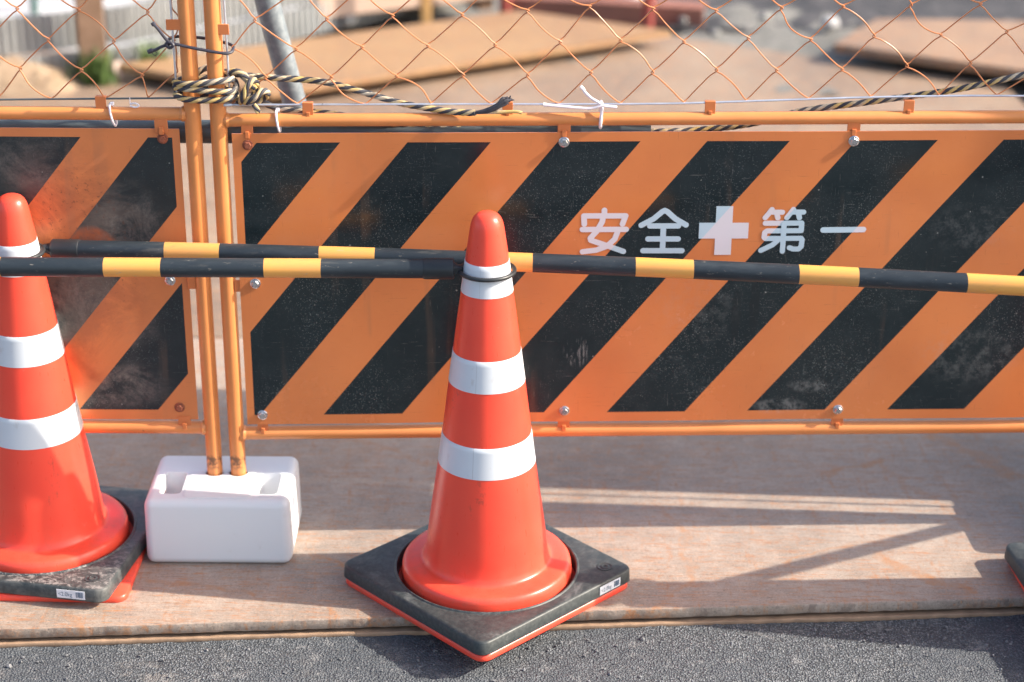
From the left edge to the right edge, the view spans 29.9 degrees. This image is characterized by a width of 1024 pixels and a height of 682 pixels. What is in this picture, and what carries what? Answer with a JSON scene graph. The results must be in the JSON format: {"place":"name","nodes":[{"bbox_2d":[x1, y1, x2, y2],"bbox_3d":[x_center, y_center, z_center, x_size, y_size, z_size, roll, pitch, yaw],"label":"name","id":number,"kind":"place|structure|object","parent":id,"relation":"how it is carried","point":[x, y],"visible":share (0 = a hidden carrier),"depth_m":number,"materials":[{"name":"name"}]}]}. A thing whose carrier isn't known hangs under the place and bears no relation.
{"place":"outdoors","nodes":[
{"label":"outdoors","id":0,"kind":"place"},
{"bbox_2d":[0,54,81,96],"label":"dirt mound ground","id":1,"kind":"structure","parent":0,"point":[17,87],"depth_m":6.17,"materials":[{"name":"beige soil"}]},
{"bbox_2d":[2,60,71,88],"bbox_3d":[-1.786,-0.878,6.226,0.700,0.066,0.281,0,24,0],"label":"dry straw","id":2,"kind":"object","parent":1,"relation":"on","point":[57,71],"visible":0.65,"depth_m":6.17,"materials":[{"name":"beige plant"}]},
{"bbox_2d":[129,98,139,107],"bbox_3d":[-0.632,-0.399,3.218,0.017,0.018,0.005,0,24,0],"label":"plastic scrap","id":3,"kind":"object","parent":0,"point":[134,103],"visible":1,"depth_m":3.22,"materials":[{"name":"white plastic"}]},
{"bbox_2d":[0,0,296,50],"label":"concrete apron","id":4,"kind":"object","parent":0,"point":[44,7],"depth_m":7.25,"materials":[{"name":"white concrete"}]},
{"bbox_2d":[30,0,38,13],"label":"garden stake","id":5,"kind":"object","parent":4,"relation":"on","point":[34,6],"depth_m":7.15,"materials":[{"name":"white plastic"}]},
{"bbox_2d":[297,0,492,27],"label":"timber board","id":6,"kind":"object","parent":4,"relation":"on","point":[352,7],"visible":0.81,"depth_m":7.03,"materials":[{"name":"brown wood"}]},
{"bbox_2d":[290,0,498,40],"bbox_3d":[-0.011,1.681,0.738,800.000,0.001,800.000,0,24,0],"label":"ground","id":7,"kind":"structure","parent":0,"point":[440,12],"depth_m":7.42,"materials":[{"name":"beige soil"}]},
{"bbox_2d":[343,15,355,26],"bbox_3d":[-0.592,-1.167,7.001,0.047,0.042,0.056,-3,24,-8],"label":"boulder","id":8,"kind":"object","parent":7,"relation":"on","point":[349,20],"visible":1,"depth_m":6.99,"materials":[{"name":"grey stone"}]},
{"bbox_2d":[420,0,431,22],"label":"timber post","id":9,"kind":"object","parent":7,"relation":"on","point":[426,10],"depth_m":6.95,"materials":[{"name":"brown wood"}]},
{"bbox_2d":[499,0,510,12],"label":"red stake","id":10,"kind":"object","parent":7,"relation":"on","point":[504,6],"depth_m":7.11,"materials":[{"name":"paint"}]},
{"bbox_2d":[0,614,1023,681],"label":"road asphalt","id":11,"kind":"structure","parent":0,"point":[879,654],"depth_m":3.25,"materials":[{"name":"grey asphalt"}]},
{"bbox_2d":[0,607,1023,647],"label":"steel plate","id":12,"kind":"object","parent":11,"relation":"on","point":[859,616],"visible":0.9,"depth_m":3.33,"materials":[{"name":"brown metal"}]},
{"bbox_2d":[0,338,1023,638],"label":"steel plate","id":13,"kind":"object","parent":12,"relation":"on","point":[686,526],"visible":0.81,"depth_m":3.61,"materials":[{"name":"brown metal"}]},
{"bbox_2d":[0,193,146,602],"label":"traffic cone","id":14,"kind":"object","parent":13,"relation":"on","point":[59,511],"visible":0.87,"depth_m":3.34,"materials":[{"name":"orange plastic"}]},
{"bbox_2d":[0,485,148,602],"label":"cone weight","id":15,"kind":"object","parent":14,"relation":"on","point":[98,580],"visible":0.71,"depth_m":3.35,"materials":[{"name":"black plastic"}]},
{"bbox_2d":[30,239,1023,295],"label":"cone bar","id":16,"kind":"object","parent":14,"relation":"attached to","point":[788,273],"visible":0.74,"depth_m":3.18,"materials":[{"name":"black plastic"}]},
{"bbox_2d":[0,0,222,475],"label":"barricade fence","id":17,"kind":"object","parent":13,"relation":"on","point":[128,346],"visible":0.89,"depth_m":3.31,"materials":[{"name":"orange metal"}]},
{"bbox_2d":[108,102,117,126],"bbox_3d":[-0.671,-0.382,3.231,0.011,0.042,0.033,0,24,0],"label":"zip tie","id":18,"kind":"object","parent":17,"relation":"attached to","point":[115,123],"visible":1,"depth_m":3.22,"materials":[{"name":"white plastic"}]},
{"bbox_2d":[144,456,301,562],"bbox_3d":[-0.526,0.305,3.515,0.262,0.132,0.191,0,24,0],"label":"ballast block","id":19,"kind":"object","parent":13,"relation":"on","point":[194,512],"depth_m":3.44,"materials":[{"name":"white plastic"}]},
{"bbox_2d":[254,0,305,107],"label":"prop pole","id":20,"kind":"object","parent":13,"relation":"on","point":[272,20],"visible":0.36,"depth_m":3.55,"materials":[{"name":"metal"}]},
{"bbox_2d":[346,210,627,661],"bbox_3d":[-0.043,0.110,3.259,0.364,0.700,0.364,-21,31,-40],"label":"traffic cone","id":21,"kind":"object","parent":13,"relation":"on","point":[486,541],"visible":0.91,"depth_m":3.24,"materials":[{"name":"orange plastic"}]},
{"bbox_2d":[0,257,516,282],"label":"cone bar","id":22,"kind":"object","parent":21,"relation":"attached to","point":[437,268],"visible":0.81,"depth_m":3.14,"materials":[{"name":"black plastic"}]},
{"bbox_2d":[344,524,629,655],"bbox_3d":[-0.044,0.406,3.388,0.369,0.028,0.370,-21,31,-40],"label":"cone weight","id":23,"kind":"object","parent":21,"relation":"on","point":[375,572],"visible":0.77,"depth_m":3.30,"materials":[{"name":"black plastic"}]},
{"bbox_2d":[203,0,1023,475],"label":"barricade fence","id":24,"kind":"object","parent":13,"relation":"on","point":[635,356],"visible":0.96,"depth_m":3.35,"materials":[{"name":"orange metal"}]},
{"bbox_2d":[147,21,234,55],"bbox_3d":[-0.530,-0.506,3.174,0.142,0.058,0.057,0,24,0],"label":"cable tie","id":25,"kind":"object","parent":24,"relation":"attached to","point":[168,43],"visible":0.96,"depth_m":3.16,"materials":[{"name":"black plastic"}]},
{"bbox_2d":[275,108,280,132],"bbox_3d":[-0.395,-0.372,3.239,0.009,0.042,0.033,0,24,0],"label":"zip tie","id":26,"kind":"object","parent":24,"relation":"attached to","point":[277,110],"visible":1,"depth_m":3.23,"materials":[{"name":"white plastic"}]},
{"bbox_2d":[0,119,650,142],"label":"steel pipe","id":27,"kind":"object","parent":24,"relation":"attached to","point":[206,131],"visible":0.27,"depth_m":3.27,"materials":[{"name":"metal"}]},
{"bbox_2d":[543,85,616,128],"bbox_3d":[0.115,-0.397,3.246,0.125,0.079,0.035,0,24,0],"label":"string tie","id":28,"kind":"object","parent":24,"relation":"attached to","point":[601,106],"visible":1,"depth_m":3.23,"materials":[{"name":"white plastic"}]},
{"bbox_2d":[172,64,1023,130],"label":"rope","id":29,"kind":"object","parent":24,"relation":"attached to","point":[256,96],"visible":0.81,"depth_m":3.22,"materials":[{"name":"fabric"}]},
{"bbox_2d":[1010,567,1023,590],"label":"traffic cone","id":30,"kind":"object","parent":13,"relation":"on","point":[1021,585],"visible":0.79,"depth_m":3.41,"materials":[{"name":"orange plastic"}]},
{"bbox_2d":[1004,542,1023,586],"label":"cone weight","id":31,"kind":"object","parent":30,"relation":"on","point":[1014,556],"visible":1,"depth_m":3.43,"materials":[{"name":"black plastic"}]},
{"bbox_2d":[6,625,1023,681],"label":"loose chippings","id":32,"kind":"object","parent":11,"relation":"on","point":[493,680],"visible":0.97,"depth_m":3.25,"materials":[{"name":"gravel"}]},
{"bbox_2d":[556,4,1023,103],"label":"gravel path","id":33,"kind":"structure","parent":0,"point":[769,35],"depth_m":6.93,"materials":[{"name":"grey gravel"}]},
{"bbox_2d":[0,37,1023,337],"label":"steel plate","id":34,"kind":"object","parent":33,"relation":"on","point":[620,73],"visible":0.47,"depth_m":6.25,"materials":[{"name":"brown metal"}]},
{"bbox_2d":[74,0,106,81],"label":"timber post","id":35,"kind":"object","parent":34,"relation":"on","point":[90,32],"visible":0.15,"depth_m":6.22,"materials":[{"name":"brown wood"}]},
{"bbox_2d":[105,61,123,80],"bbox_3d":[-1.309,-0.889,6.308,0.070,0.068,0.057,-18,30,-36],"label":"boulder","id":36,"kind":"object","parent":34,"relation":"on","point":[120,74],"visible":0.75,"depth_m":6.29,"materials":[{"name":"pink stone"}]},
{"bbox_2d":[60,35,171,86],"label":"weeds","id":37,"kind":"object","parent":34,"relation":"on","point":[97,71],"visible":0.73,"depth_m":6.25,"materials":[{"name":"green plant"}]},
{"bbox_2d":[19,3,404,74],"bbox_3d":[-1.282,-0.993,6.539,2.269,0.108,0.280,-15,28,-31],"label":"ribbed edging","id":38,"kind":"object","parent":34,"relation":"on","point":[303,21],"visible":0.44,"depth_m":6.73,"materials":[{"name":"grey plastic"}]},
{"bbox_2d":[0,0,315,56],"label":"ribbed edging","id":39,"kind":"object","parent":38,"relation":"on","point":[21,35],"visible":0.72,"depth_m":6.36,"materials":[{"name":"grey plastic"}]},
{"bbox_2d":[119,10,670,98],"bbox_3d":[-0.359,-0.981,6.498,1.843,0.022,0.548,-13,27,-27],"label":"steel plate","id":40,"kind":"object","parent":34,"relation":"on","point":[461,43],"visible":0.79,"depth_m":6.50,"materials":[{"name":"brown metal"}]},
{"bbox_2d":[511,0,706,26],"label":"steel beam","id":41,"kind":"structure","parent":33,"relation":"on","point":[629,12],"depth_m":7.09,"materials":[{"name":"red paint"}]},
{"bbox_2d":[641,0,653,27],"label":"red stake","id":42,"kind":"object","parent":33,"relation":"on","point":[648,21],"depth_m":6.95,"materials":[{"name":"paint"}]},
{"bbox_2d":[710,29,720,36],"bbox_3d":[0.728,-1.102,6.873,0.042,0.030,0.032,-11,26,-24],"label":"boulder","id":43,"kind":"object","parent":33,"relation":"on","point":[715,32],"visible":1,"depth_m":6.86,"materials":[{"name":"grey stone"}]},
{"bbox_2d":[759,12,770,20],"bbox_3d":[0.938,-1.198,7.095,0.050,0.035,0.041,-14,28,-30],"label":"boulder","id":44,"kind":"object","parent":33,"relation":"on","point":[765,16],"visible":0.81,"depth_m":7.08,"materials":[{"name":"grey stone"}]},
{"bbox_2d":[822,16,839,29],"bbox_3d":[1.158,-1.157,6.983,0.072,0.049,0.056,-19,30,-37],"label":"boulder","id":45,"kind":"object","parent":33,"relation":"on","point":[832,23],"visible":0.85,"depth_m":6.96,"materials":[{"name":"white stone"}]},
{"bbox_2d":[833,18,1023,78],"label":"steel plate","id":46,"kind":"object","parent":33,"relation":"on","point":[909,40],"visible":0.94,"depth_m":6.55,"materials":[{"name":"brown metal"}]},
{"bbox_2d":[664,0,1023,32],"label":"soil ground","id":47,"kind":"structure","parent":0,"point":[866,11],"depth_m":7.27,"materials":[{"name":"soil"}]},
{"bbox_2d":[678,17,687,24],"bbox_3d":[0.628,-1.175,7.041,0.034,0.029,0.041,-13,27,-27],"label":"boulder","id":48,"kind":"object","parent":47,"relation":"on","point":[683,20],"visible":1,"depth_m":7.03,"materials":[{"name":"grey stone"}]}
]}

